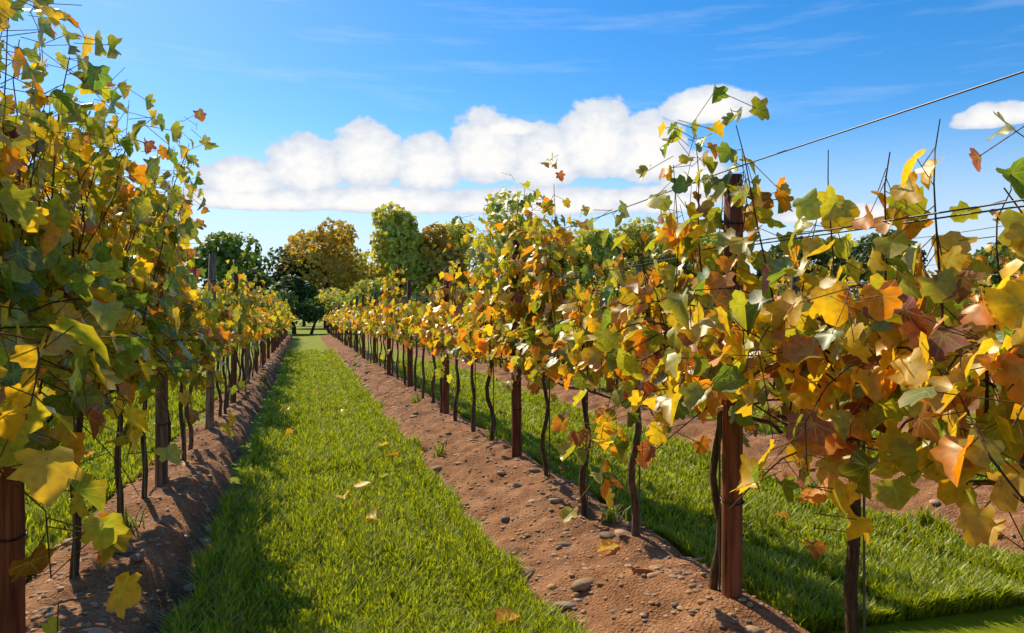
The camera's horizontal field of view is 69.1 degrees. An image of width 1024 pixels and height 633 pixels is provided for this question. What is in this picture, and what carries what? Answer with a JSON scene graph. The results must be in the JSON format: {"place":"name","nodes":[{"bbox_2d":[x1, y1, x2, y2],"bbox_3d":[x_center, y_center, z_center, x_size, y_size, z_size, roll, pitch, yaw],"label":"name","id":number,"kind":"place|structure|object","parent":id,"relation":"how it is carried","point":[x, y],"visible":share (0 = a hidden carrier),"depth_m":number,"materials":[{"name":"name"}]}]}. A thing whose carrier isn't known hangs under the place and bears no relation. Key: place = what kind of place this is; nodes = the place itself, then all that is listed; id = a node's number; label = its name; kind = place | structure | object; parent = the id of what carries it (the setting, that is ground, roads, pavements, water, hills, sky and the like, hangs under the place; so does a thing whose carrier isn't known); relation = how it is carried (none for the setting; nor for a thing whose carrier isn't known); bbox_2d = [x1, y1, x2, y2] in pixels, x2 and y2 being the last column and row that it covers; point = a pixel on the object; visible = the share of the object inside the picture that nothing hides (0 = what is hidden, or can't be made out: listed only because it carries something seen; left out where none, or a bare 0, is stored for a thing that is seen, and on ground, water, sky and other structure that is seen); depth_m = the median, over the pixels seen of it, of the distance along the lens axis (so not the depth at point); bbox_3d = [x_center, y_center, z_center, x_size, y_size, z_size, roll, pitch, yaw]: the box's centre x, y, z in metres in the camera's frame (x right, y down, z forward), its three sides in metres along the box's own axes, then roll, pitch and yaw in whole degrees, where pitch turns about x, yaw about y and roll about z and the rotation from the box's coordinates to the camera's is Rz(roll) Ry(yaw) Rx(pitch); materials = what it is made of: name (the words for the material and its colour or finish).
{"place":"outdoors","nodes":[
{"label":"outdoors","id":0,"kind":"place"},
{"bbox_2d":[0,0,1023,632],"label":"vine","id":1,"kind":"object","parent":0,"point":[898,308],"depth_m":2.58,"materials":[{"name":"plant"}]},
{"bbox_2d":[0,0,1023,303],"label":"sky","id":2,"kind":"structure","parent":0,"point":[316,110],"materials":[{"name":"blue"}]},
{"bbox_2d":[25,318,1023,632],"bbox_3d":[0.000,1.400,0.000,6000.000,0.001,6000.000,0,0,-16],"label":"ground","id":3,"kind":"structure","parent":0,"point":[1007,620],"depth_m":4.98,"materials":[{"name":"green plant"}]},
{"bbox_2d":[0,128,1016,632],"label":"trellis posts","id":4,"kind":"object","parent":3,"relation":"on","point":[12,526],"visible":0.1,"depth_m":3.14,"materials":[{"name":"wood"}]},
{"bbox_2d":[0,71,1023,632],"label":"trellis wires","id":5,"kind":"object","parent":3,"relation":"on","point":[228,369],"visible":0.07,"depth_m":3.42,"materials":[{"name":"grey metal"}]},
{"bbox_2d":[25,334,1023,632],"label":"soil ridges","id":6,"kind":"object","parent":3,"relation":"on","point":[153,572],"visible":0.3,"depth_m":4.58,"materials":[{"name":"brown soil"}]},
{"bbox_2d":[25,348,1023,632],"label":"pebbles","id":7,"kind":"object","parent":6,"relation":"on","point":[581,584],"visible":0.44,"depth_m":4.04,"materials":[{"name":"brown stone"}]},
{"bbox_2d":[66,356,1000,625],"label":"fallen leaves","id":8,"kind":"object","parent":6,"relation":"on","point":[606,544],"visible":0.44,"depth_m":5.04,"materials":[{"name":"yellow plant"}]},
{"bbox_2d":[132,190,1014,333],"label":"tree","id":9,"kind":"object","parent":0,"point":[299,273],"depth_m":88.36,"materials":[{"name":"green plant"}]}
]}

